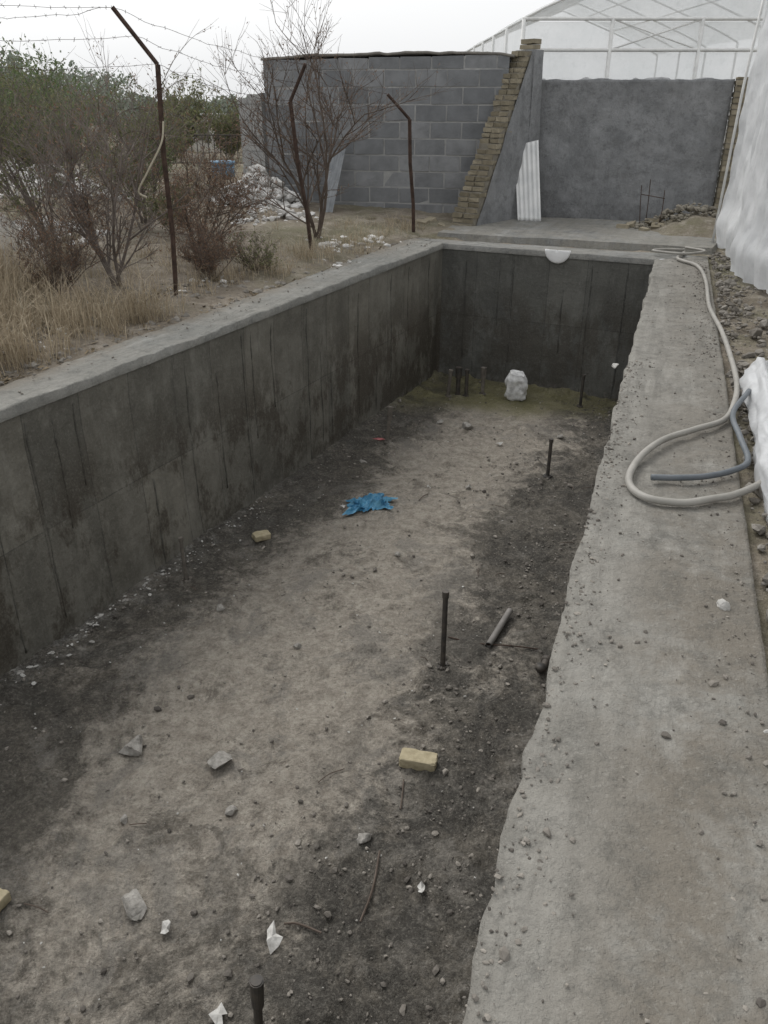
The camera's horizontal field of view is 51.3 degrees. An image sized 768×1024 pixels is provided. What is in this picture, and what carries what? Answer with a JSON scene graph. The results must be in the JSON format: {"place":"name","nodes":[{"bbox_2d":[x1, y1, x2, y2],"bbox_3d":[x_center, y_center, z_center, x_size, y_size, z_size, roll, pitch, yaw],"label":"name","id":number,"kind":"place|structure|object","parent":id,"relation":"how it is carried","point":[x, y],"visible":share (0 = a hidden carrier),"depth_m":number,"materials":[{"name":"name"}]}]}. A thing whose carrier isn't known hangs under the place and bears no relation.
{"place":"outdoors","nodes":[
{"label":"outdoors","id":0,"kind":"place"},
{"bbox_2d":[0,0,554,101],"label":"sky","id":1,"kind":"structure","parent":0,"point":[364,26],"materials":[{"name":"white"}]},
{"bbox_2d":[2,372,615,1023],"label":"floor gravel","id":2,"kind":"structure","parent":0,"point":[318,908],"depth_m":4.15,"materials":[{"name":"grey gravel"}]},
{"bbox_2d":[0,102,767,673],"bbox_3d":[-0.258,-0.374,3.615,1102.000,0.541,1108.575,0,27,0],"label":"ground","id":3,"kind":"structure","parent":0,"point":[698,226],"depth_m":7.63,"materials":[{"name":"soil"}]},
{"bbox_2d":[0,64,21,136],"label":"green bush","id":4,"kind":"object","parent":3,"relation":"on","point":[1,69],"visible":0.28,"depth_m":13.01,"materials":[{"name":"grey plant"}]},
{"bbox_2d":[0,58,23,140],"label":"green bush","id":5,"kind":"object","parent":3,"relation":"on","point":[10,82],"visible":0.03,"depth_m":18.81,"materials":[{"name":"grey plant"}]},
{"bbox_2d":[0,212,49,278],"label":"sand heap","id":6,"kind":"object","parent":3,"relation":"on","point":[6,227],"visible":0.15,"depth_m":6.94,"materials":[{"name":"beige sand"}]},
{"bbox_2d":[0,3,72,188],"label":"bare shrub","id":7,"kind":"object","parent":3,"relation":"on","point":[33,92],"visible":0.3,"depth_m":8.76,"materials":[{"name":"green plant"}]},
{"bbox_2d":[1,66,111,169],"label":"green bush","id":8,"kind":"object","parent":3,"relation":"on","point":[51,102],"visible":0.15,"depth_m":14.27,"materials":[{"name":"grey plant"}]},
{"bbox_2d":[13,216,111,246],"bbox_3d":[-3.910,-3.107,8.847,1.690,0.311,1.056,0,27,0],"label":"white rubble pile","id":9,"kind":"object","parent":3,"relation":"on","point":[82,238],"visible":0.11,"depth_m":8.82,"materials":[{"name":"white stone"}]},
{"bbox_2d":[0,33,127,132],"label":"green bush","id":10,"kind":"object","parent":3,"relation":"on","point":[36,77],"visible":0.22,"depth_m":16.94,"materials":[{"name":"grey plant"}]},
{"bbox_2d":[0,159,132,200],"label":"white rubble pile","id":11,"kind":"object","parent":3,"relation":"on","point":[98,193],"visible":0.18,"depth_m":10.37,"materials":[{"name":"white stone"}]},
{"bbox_2d":[0,171,135,302],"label":"reddish shrub","id":12,"kind":"object","parent":3,"relation":"on","point":[74,262],"visible":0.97,"depth_m":6.34,"materials":[{"name":"brown plant"}]},
{"bbox_2d":[0,35,154,248],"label":"bare shrub","id":13,"kind":"object","parent":3,"relation":"on","point":[12,157],"visible":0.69,"depth_m":7.41,"materials":[{"name":"brown plant"}]},
{"bbox_2d":[0,50,246,132],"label":"distant trees","id":14,"kind":"object","parent":3,"relation":"on","point":[88,80],"visible":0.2,"depth_m":39.58,"materials":[{"name":"green plant"}]},
{"bbox_2d":[0,6,250,286],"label":"bare shrub","id":15,"kind":"object","parent":3,"relation":"on","point":[70,179],"visible":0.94,"depth_m":6.43,"materials":[{"name":"brown plant"}]},
{"bbox_2d":[76,127,184,196],"bbox_3d":[-3.472,-4.684,10.669,1.559,1.084,1.272,0,27,0],"label":"green weed","id":16,"kind":"object","parent":3,"relation":"on","point":[160,174],"visible":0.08,"depth_m":10.74,"materials":[{"name":"green plant"}]},
{"bbox_2d":[70,72,208,223],"bbox_3d":[-2.867,-4.155,9.247,1.686,1.636,2.017,0,27,0],"label":"bare shrub","id":17,"kind":"object","parent":3,"relation":"on","point":[158,164],"visible":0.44,"depth_m":9.14,"materials":[{"name":"brown plant"}]},
{"bbox_2d":[111,6,177,295],"bbox_3d":[-1.822,-2.692,6.293,0.306,2.186,0.053,-4,28,-7],"label":"rusty fence post","id":18,"kind":"object","parent":3,"relation":"on","point":[161,119],"visible":0.9,"depth_m":6.22,"materials":[{"name":"metal"}]},
{"bbox_2d":[138,121,163,197],"bbox_3d":[-1.821,-2.746,6.254,0.274,0.558,0.058,4,28,7],"label":"rope","id":19,"kind":"object","parent":18,"relation":"attached to","point":[143,179],"visible":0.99,"depth_m":6.24,"materials":[{"name":"beige fabric"}]},
{"bbox_2d":[0,3,407,202],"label":"barbed wire","id":20,"kind":"object","parent":18,"relation":"attached to","point":[106,7],"visible":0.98,"depth_m":6.30,"materials":[{"name":"metal"}]},
{"bbox_2d":[103,84,202,171],"bbox_3d":[-4.581,-7.739,16.236,2.098,1.743,2.069,18,32,30],"label":"green bush","id":21,"kind":"object","parent":3,"relation":"on","point":[183,127],"visible":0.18,"depth_m":16.08,"materials":[{"name":"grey plant"}]},
{"bbox_2d":[130,174,210,229],"bbox_3d":[-2.359,-3.404,8.893,0.908,0.644,0.953,17,32,29],"label":"green weed","id":22,"kind":"object","parent":3,"relation":"on","point":[155,203],"visible":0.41,"depth_m":8.75,"materials":[{"name":"green plant"}]},
{"bbox_2d":[138,66,221,158],"bbox_3d":[-5.247,-10.272,20.667,2.443,2.237,2.369,0,27,0],"label":"green bush","id":23,"kind":"object","parent":3,"relation":"on","point":[185,102],"visible":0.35,"depth_m":20.57,"materials":[{"name":"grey plant"}]},
{"bbox_2d":[169,275,231,290],"bbox_3d":[-1.539,-2.024,7.170,0.883,0.128,0.781,-17,32,-29],"label":"white rubble pile","id":24,"kind":"object","parent":3,"relation":"on","point":[221,278],"visible":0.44,"depth_m":7.20,"materials":[{"name":"grey stone"}]},
{"bbox_2d":[122,56,283,255],"bbox_3d":[-1.750,-3.353,7.698,1.560,1.851,1.722,-23,35,-37],"label":"reddish shrub","id":25,"kind":"object","parent":3,"relation":"on","point":[237,199],"visible":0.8,"depth_m":7.83,"materials":[{"name":"brown plant"}]},
{"bbox_2d":[187,116,219,151],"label":"walls","id":26,"kind":"structure","parent":3,"relation":"on","point":[210,146],"depth_m":23.89,"materials":[{"name":"grey concrete"}]},
{"bbox_2d":[166,213,245,279],"bbox_3d":[-1.585,-2.392,7.240,0.793,0.630,0.884,0,27,0],"label":"reddish shrub","id":27,"kind":"object","parent":3,"relation":"on","point":[205,257],"visible":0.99,"depth_m":7.14,"materials":[{"name":"brown plant"}]},
{"bbox_2d":[171,134,242,166],"bbox_3d":[-3.525,-8.238,18.254,2.850,0.700,0.028,0,27,0],"label":"iron railing","id":28,"kind":"object","parent":3,"relation":"on","point":[213,135],"visible":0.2,"depth_m":18.19,"materials":[{"name":"black metal"}]},
{"bbox_2d":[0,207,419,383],"bbox_3d":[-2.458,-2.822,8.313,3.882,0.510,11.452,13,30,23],"label":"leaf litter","id":29,"kind":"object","parent":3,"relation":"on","point":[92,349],"visible":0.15,"depth_m":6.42,"materials":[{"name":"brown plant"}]},
{"bbox_2d":[0,142,430,378],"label":"dry grass","id":30,"kind":"structure","parent":3,"relation":"on","point":[55,315],"depth_m":6.08,"materials":[{"name":"beige plant"}]},
{"bbox_2d":[189,96,241,158],"bbox_3d":[-3.997,-9.732,20.340,1.584,1.503,1.959,0,27,0],"label":"green bush","id":31,"kind":"object","parent":3,"relation":"on","point":[217,125],"visible":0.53,"depth_m":20.15,"materials":[{"name":"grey plant"}]},
{"bbox_2d":[0,238,433,393],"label":"bank stones","id":32,"kind":"object","parent":3,"relation":"on","point":[34,364],"visible":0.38,"depth_m":6.47,"materials":[{"name":"grey stone"}]},
{"bbox_2d":[210,160,234,177],"bbox_3d":[-3.150,-6.698,15.674,0.474,0.330,0.474,0,27,0],"label":"blue barrel","id":33,"kind":"object","parent":3,"relation":"on","point":[230,163],"visible":0.3,"depth_m":15.49,"materials":[{"name":"paint"}]},
{"bbox_2d":[238,94,268,175],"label":"blocks","id":34,"kind":"structure","parent":3,"relation":"on","point":[253,148],"depth_m":11.60,"materials":[{"name":"grey concrete"}]},
{"bbox_2d":[240,93,268,167],"bbox_3d":[-1.855,-5.296,11.812,0.496,1.580,0.180,22,35,36],"label":"mortar","id":35,"kind":"object","parent":3,"relation":"on","point":[251,135],"visible":0.14,"depth_m":11.59,"materials":[{"name":"grey concrete"}]},
{"bbox_2d":[227,225,283,270],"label":"green weed","id":36,"kind":"object","parent":3,"relation":"on","point":[269,253],"visible":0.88,"depth_m":7.59,"materials":[{"name":"green plant"}]},
{"bbox_2d":[210,164,302,207],"bbox_3d":[-1.749,-4.529,11.177,1.428,0.615,1.088,0,27,0],"label":"white rubble pile","id":37,"kind":"object","parent":3,"relation":"on","point":[288,198],"visible":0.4,"depth_m":10.96,"materials":[{"name":"white stone"}]},
{"bbox_2d":[229,205,318,225],"bbox_3d":[-1.287,-3.794,10.296,1.405,0.271,1.248,0,27,0],"label":"white rubble pile","id":38,"kind":"object","parent":3,"relation":"on","point":[280,212],"visible":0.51,"depth_m":10.19,"materials":[{"name":"white stone"}]},
{"bbox_2d":[288,64,312,249],"bbox_3d":[-0.837,-3.523,8.214,0.221,1.890,0.098,10,29,19],"label":"rusty fence post","id":39,"kind":"object","parent":3,"relation":"on","point":[294,136],"visible":0.91,"depth_m":8.15,"materials":[{"name":"metal"}]},
{"bbox_2d":[170,0,454,237],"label":"bare shrub","id":40,"kind":"object","parent":3,"relation":"on","point":[325,165],"visible":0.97,"depth_m":8.49,"materials":[{"name":"brown plant"}]},
{"bbox_2d":[319,148,345,212],"bbox_3d":[-0.709,-4.505,10.899,0.202,0.801,0.575,9,29,18],"label":"grey corrugated sheet","id":41,"kind":"object","parent":3,"relation":"on","point":[336,163],"visible":0.68,"depth_m":10.90,"materials":[{"name":"grey metal"}]},
{"bbox_2d":[305,235,369,251],"bbox_3d":[-0.643,-3.084,9.225,0.987,0.144,1.029,0,27,0],"label":"white rubble pile","id":42,"kind":"object","parent":3,"relation":"on","point":[331,242],"visible":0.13,"depth_m":9.10,"materials":[{"name":"white stone"}]},
{"bbox_2d":[323,259,351,267],"bbox_3d":[-0.420,-2.534,8.227,0.711,0.109,0.584,0,27,0],"label":"white rubble pile","id":43,"kind":"object","parent":3,"relation":"on","point":[338,263],"visible":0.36,"depth_m":8.24,"materials":[{"name":"white stone"}]},
{"bbox_2d":[364,234,400,246],"bbox_3d":[-0.087,-3.217,9.498,0.632,0.148,0.584,0,27,0],"label":"white rubble pile","id":44,"kind":"object","parent":3,"relation":"on","point":[383,242],"visible":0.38,"depth_m":9.34,"materials":[{"name":"white stone"}]},
{"bbox_2d":[0,238,767,1023],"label":"concrete swimming pool basin","id":45,"kind":"object","parent":3,"relation":"in","point":[126,464],"visible":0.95,"depth_m":4.37,"materials":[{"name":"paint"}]},
{"bbox_2d":[0,888,11,911],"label":"yellow brick","id":46,"kind":"object","parent":45,"relation":"on","point":[5,898],"visible":1,"depth_m":3.43,"materials":[{"name":"yellow brick"}]},
{"bbox_2d":[120,814,127,823],"bbox_3d":[-1.251,1.485,3.861,0.037,0.039,0.048,13,30,24],"label":"rock","id":47,"kind":"object","parent":45,"relation":"on","point":[123,818],"visible":1,"depth_m":3.85,"materials":[{"name":"grey stone"}]},
{"bbox_2d":[119,735,142,755],"bbox_3d":[-1.332,1.253,4.272,0.141,0.104,0.131,10,29,31],"label":"rock","id":48,"kind":"object","parent":45,"relation":"on","point":[133,747],"visible":1,"depth_m":4.23,"materials":[{"name":"grey stone"}]},
{"bbox_2d":[121,889,146,920],"bbox_3d":[-1.067,1.691,3.414,0.090,0.091,0.139,-25,51,-39],"label":"rock","id":49,"kind":"object","parent":45,"relation":"on","point":[134,904],"visible":0.99,"depth_m":3.39,"materials":[{"name":"grey stone"}]},
{"bbox_2d":[178,536,192,582],"bbox_3d":[-1.419,0.349,5.670,0.084,0.384,0.078,0,27,0],"label":"standing pipe","id":50,"kind":"object","parent":45,"relation":"on","point":[186,577],"visible":0.97,"depth_m":5.67,"materials":[{"name":"grey metal"}]},
{"bbox_2d":[207,751,232,769],"bbox_3d":[-0.853,1.305,4.179,0.148,0.100,0.109,-19,33,-32],"label":"rock","id":51,"kind":"object","parent":45,"relation":"on","point":[218,759],"visible":1,"depth_m":4.14,"materials":[{"name":"grey stone"}]},
{"bbox_2d":[216,604,224,610],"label":"rock","id":52,"kind":"object","parent":45,"relation":"on","point":[220,607],"visible":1,"depth_m":5.38,"materials":[{"name":"grey stone"}]},
{"bbox_2d":[225,805,237,815],"bbox_3d":[-0.746,1.460,3.909,0.056,0.058,0.058,2,27,4],"label":"rock","id":53,"kind":"object","parent":45,"relation":"on","point":[230,810],"visible":1,"depth_m":3.89,"materials":[{"name":"grey stone"}]},
{"bbox_2d":[249,974,263,1023],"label":"standing pipe","id":54,"kind":"object","parent":45,"relation":"on","point":[256,983],"visible":1,"depth_m":2.80,"materials":[{"name":"metal"}]},
{"bbox_2d":[251,530,270,541],"bbox_3d":[-0.961,0.187,6.262,0.136,0.056,0.096,-12,30,-26],"label":"yellow brick","id":55,"kind":"object","parent":45,"relation":"on","point":[261,535],"visible":1,"depth_m":6.24,"materials":[{"name":"beige brick"}]},
{"bbox_2d":[293,643,301,648],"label":"rock","id":56,"kind":"object","parent":45,"relation":"on","point":[297,646],"visible":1,"depth_m":5.04,"materials":[{"name":"grey stone"}]},
{"bbox_2d":[0,394,599,1006],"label":"mortar crumbs","id":57,"kind":"object","parent":45,"relation":"on","point":[20,672],"visible":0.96,"depth_m":5.21,"materials":[{"name":"grey concrete"}]},
{"bbox_2d":[24,483,592,933],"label":"twigs","id":58,"kind":"object","parent":45,"relation":"on","point":[318,781],"visible":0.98,"depth_m":3.52,"materials":[{"name":"brown wood"}]},
{"bbox_2d":[160,442,502,1023],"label":"paper scraps","id":59,"kind":"object","parent":45,"relation":"on","point":[274,939],"visible":1,"depth_m":3.28,"materials":[{"name":"white paper"}]},
{"bbox_2d":[356,833,371,843],"bbox_3d":[-0.092,1.518,3.729,0.062,0.055,0.079,9,29,17],"label":"rock","id":60,"kind":"object","parent":45,"relation":"on","point":[362,838],"visible":1,"depth_m":3.71,"materials":[{"name":"grey stone"}]},
{"bbox_2d":[342,493,397,514],"bbox_3d":[-0.128,-0.110,6.779,0.546,0.101,0.282,-8,28,-15],"label":"blue plastic bag","id":61,"kind":"object","parent":45,"relation":"on","point":[377,501],"visible":1,"depth_m":6.74,"materials":[{"name":"blue plastic"}]},
{"bbox_2d":[383,406,392,443],"bbox_3d":[0.038,-0.852,7.905,0.097,0.407,0.090,-6,28,-11],"label":"standing pipe","id":62,"kind":"object","parent":45,"relation":"on","point":[389,418],"visible":0.98,"depth_m":7.87,"materials":[{"name":"metal"}]},
{"bbox_2d":[399,748,437,771],"bbox_3d":[0.177,1.280,4.125,0.196,0.064,0.095,7,28,10],"label":"yellow brick","id":63,"kind":"object","parent":45,"relation":"on","point":[416,759],"visible":1,"depth_m":4.10,"materials":[{"name":"yellow brick"}]},
{"bbox_2d":[437,589,448,669],"bbox_3d":[0.361,0.716,4.764,0.078,0.574,0.089,0,27,0],"label":"standing pipe","id":64,"kind":"object","parent":45,"relation":"on","point":[442,662],"visible":0.98,"depth_m":4.75,"materials":[{"name":"brown metal"}]},
{"bbox_2d":[445,369,452,397],"bbox_3d":[0.751,-1.477,9.260,0.098,0.358,0.069,21,34,35],"label":"standing pipe","id":65,"kind":"object","parent":45,"relation":"on","point":[447,394],"visible":0.99,"depth_m":9.23,"materials":[{"name":"metal"}]},
{"bbox_2d":[455,366,461,394],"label":"standing pipe","id":66,"kind":"object","parent":45,"relation":"on","point":[458,373],"visible":0.92,"depth_m":9.32,"materials":[{"name":"brown metal"}]},
{"bbox_2d":[462,369,469,396],"bbox_3d":[0.960,-1.487,9.306,0.078,0.354,0.083,-21,34,-35],"label":"standing pipe","id":67,"kind":"object","parent":45,"relation":"on","point":[467,371],"visible":0.95,"depth_m":9.28,"materials":[{"name":"brown metal"}]},
{"bbox_2d":[462,422,472,429],"bbox_3d":[0.866,-0.888,8.331,0.091,0.097,0.128,-18,32,-31],"label":"rock","id":68,"kind":"object","parent":45,"relation":"on","point":[467,425],"visible":1,"depth_m":8.30,"materials":[{"name":"grey stone"}]},
{"bbox_2d":[479,367,486,394],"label":"standing pipe","id":69,"kind":"object","parent":45,"relation":"on","point":[483,372],"visible":1,"depth_m":9.26,"materials":[{"name":"metal"}]},
{"bbox_2d":[448,636,537,649],"bbox_3d":[0.690,0.836,5.070,0.582,0.013,0.033,6,28,11],"label":"stick","id":70,"kind":"object","parent":45,"relation":"on","point":[500,644],"visible":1,"depth_m":5.05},
{"bbox_2d":[486,608,512,647],"bbox_3d":[0.752,0.751,5.209,0.041,0.052,0.415,13,30,23],"label":"loose pipe","id":71,"kind":"object","parent":45,"relation":"on","point":[499,627],"visible":1,"depth_m":5.18,"materials":[{"name":"grey plastic"}]},
{"bbox_2d":[504,370,527,400],"bbox_3d":[1.513,-1.453,9.175,0.262,0.340,0.150,0,27,0],"label":"white sack","id":72,"kind":"object","parent":45,"relation":"on","point":[516,382],"visible":1,"depth_m":9.12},
{"bbox_2d":[535,655,550,673],"bbox_3d":[0.958,0.924,4.816,0.061,0.090,0.187,13,30,23],"label":"pipe elbow","id":73,"kind":"object","parent":45,"relation":"on","point":[541,667],"visible":0.98,"depth_m":4.77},
{"bbox_2d":[542,438,553,478],"bbox_3d":[1.496,-0.476,7.259,0.082,0.404,0.088,-19,33,-32],"label":"standing pipe","id":74,"kind":"object","parent":45,"relation":"on","point":[547,473],"visible":0.97,"depth_m":7.25,"materials":[{"name":"brown metal"}]},
{"bbox_2d":[545,249,570,262],"bbox_3d":[1.911,-2.818,8.838,0.290,0.146,0.035,13,30,23],"label":"white plastic bowl","id":75,"kind":"object","parent":45,"relation":"on","point":[556,256],"visible":1,"depth_m":8.82,"materials":[{"name":"white plastic"}]},
{"bbox_2d":[576,374,585,407],"bbox_3d":[2.215,-1.347,8.984,0.073,0.404,0.090,0,27,0],"label":"standing pipe","id":76,"kind":"object","parent":45,"relation":"on","point":[579,405],"visible":1,"depth_m":8.97,"materials":[{"name":"brown metal"}]},
{"bbox_2d":[652,246,705,254],"bbox_3d":[3.162,-2.783,8.535,0.479,0.045,0.383,-8,28,-14],"label":"garden hose","id":77,"kind":"object","parent":45,"relation":"on","point":[663,250],"visible":1,"depth_m":8.55,"materials":[{"name":"rubber"}]},
{"bbox_2d":[625,248,760,505],"bbox_3d":[2.454,-1.423,5.974,0.721,0.038,6.571,10,29,18],"label":"garden hose","id":78,"kind":"object","parent":45,"relation":"on","point":[633,489],"visible":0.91,"depth_m":3.78,"materials":[{"name":"rubber"}]},
{"bbox_2d":[650,388,750,480],"bbox_3d":[1.691,-0.365,3.861,0.301,0.079,1.327,20,34,34],"label":"garden hose","id":79,"kind":"object","parent":45,"relation":"on","point":[745,464],"visible":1,"depth_m":3.56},
{"bbox_2d":[716,599,729,610],"bbox_3d":[1.129,0.308,2.658,0.037,0.039,0.038,-2,27,-3],"label":"rock","id":80,"kind":"object","parent":45,"relation":"on","point":[723,604],"visible":1,"depth_m":2.65,"materials":[{"name":"white stone"}]},
{"bbox_2d":[267,55,510,212],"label":"mortar joints","id":81,"kind":"object","parent":3,"relation":"on","point":[387,175],"visible":0.14,"depth_m":10.80,"materials":[{"name":"grey concrete"}]},
{"bbox_2d":[263,55,509,212],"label":"front wall blocks","id":82,"kind":"structure","parent":81,"relation":"attached to","point":[438,130],"depth_m":10.78,"materials":[{"name":"concrete"}]},
{"bbox_2d":[260,51,514,60],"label":"roof slab","id":83,"kind":"structure","parent":81,"relation":"on","point":[396,54],"depth_m":10.44,"materials":[{"name":"grey concrete"}]},
{"bbox_2d":[386,93,414,231],"bbox_3d":[0.209,-4.088,9.623,0.364,1.683,0.051,-3,27,-6],"label":"rusty fence post","id":84,"kind":"object","parent":3,"relation":"on","point":[388,95],"visible":0.91,"depth_m":9.56,"materials":[{"name":"metal"}]},
{"bbox_2d":[452,38,543,225],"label":"brick buttress","id":85,"kind":"structure","parent":3,"relation":"on","point":[488,194],"depth_m":10.35,"materials":[{"name":"grey paint"}]},
{"bbox_2d":[367,215,664,230],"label":"broken bricks","id":86,"kind":"object","parent":3,"relation":"on","point":[627,225],"visible":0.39,"depth_m":10.23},
{"bbox_2d":[437,217,716,254],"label":"concrete platform","id":87,"kind":"structure","parent":3,"relation":"on","point":[583,233],"depth_m":9.65,"materials":[{"name":"grey concrete"}]},
{"bbox_2d":[516,140,540,220],"bbox_3d":[1.919,-4.419,10.668,0.281,0.973,0.497,-4,28,-9],"label":"white corrugated sheet","id":88,"kind":"object","parent":87,"relation":"on","point":[528,195],"visible":0.98,"depth_m":10.68,"materials":[{"name":"plastic"}]},
{"bbox_2d":[466,0,767,201],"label":"greenhouse","id":89,"kind":"object","parent":3,"relation":"on","point":[644,39],"visible":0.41,"depth_m":11.68,"materials":[{"name":"paint"}]},
{"bbox_2d":[539,77,734,220],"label":"plastered boundary wall","id":90,"kind":"structure","parent":3,"relation":"on","point":[608,147],"depth_m":10.67,"materials":[{"name":"grey paint"}]},
{"bbox_2d":[639,179,664,223],"bbox_3d":[3.349,-3.885,10.092,0.303,0.551,0.310,0,27,0],"label":"rebar cage","id":91,"kind":"object","parent":3,"relation":"on","point":[663,198],"visible":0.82,"depth_m":10.02,"materials":[{"name":"metal"}]},
{"bbox_2d":[628,201,720,228],"bbox_3d":[3.831,-3.739,10.168,1.873,0.403,0.629,0,27,0],"label":"brick rubble pile","id":92,"kind":"object","parent":3,"relation":"on","point":[704,210],"visible":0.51,"depth_m":10.05,"materials":[{"name":"grey stone"}]},
{"bbox_2d":[712,77,748,213],"bbox_3d":[4.571,-4.679,10.429,0.290,1.746,0.237,6,28,12],"label":"brick end","id":93,"kind":"object","parent":3,"relation":"on","point":[731,122],"visible":0.27,"depth_m":10.31,"materials":[{"name":"brick"}]},
{"bbox_2d":[715,79,747,208],"bbox_3d":[4.566,-4.643,10.449,0.260,1.770,0.170,6,28,12],"label":"brick end mortar","id":94,"kind":"object","parent":3,"relation":"on","point":[731,132],"visible":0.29,"depth_m":10.28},
{"bbox_2d":[708,251,767,621],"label":"rubble strip","id":95,"kind":"object","parent":3,"relation":"on","point":[723,287],"visible":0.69,"depth_m":5.99,"materials":[{"name":"grey gravel"}]},
{"bbox_2d":[711,0,767,293],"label":"greenhouse side cover","id":96,"kind":"object","parent":3,"relation":"on","point":[740,231],"visible":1,"depth_m":8.02,"materials":[{"name":"plastic"}]},
{"bbox_2d":[739,357,767,521],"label":"bundled plastic tarp","id":97,"kind":"object","parent":3,"relation":"on","point":[754,378],"visible":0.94,"depth_m":4.06,"materials":[{"name":"white plastic"}]},
{"bbox_2d":[462,261,767,1022],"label":"rim gravel","id":98,"kind":"structure","parent":0,"point":[504,957],"depth_m":2.23,"materials":[{"name":"grey gravel"}]}
]}

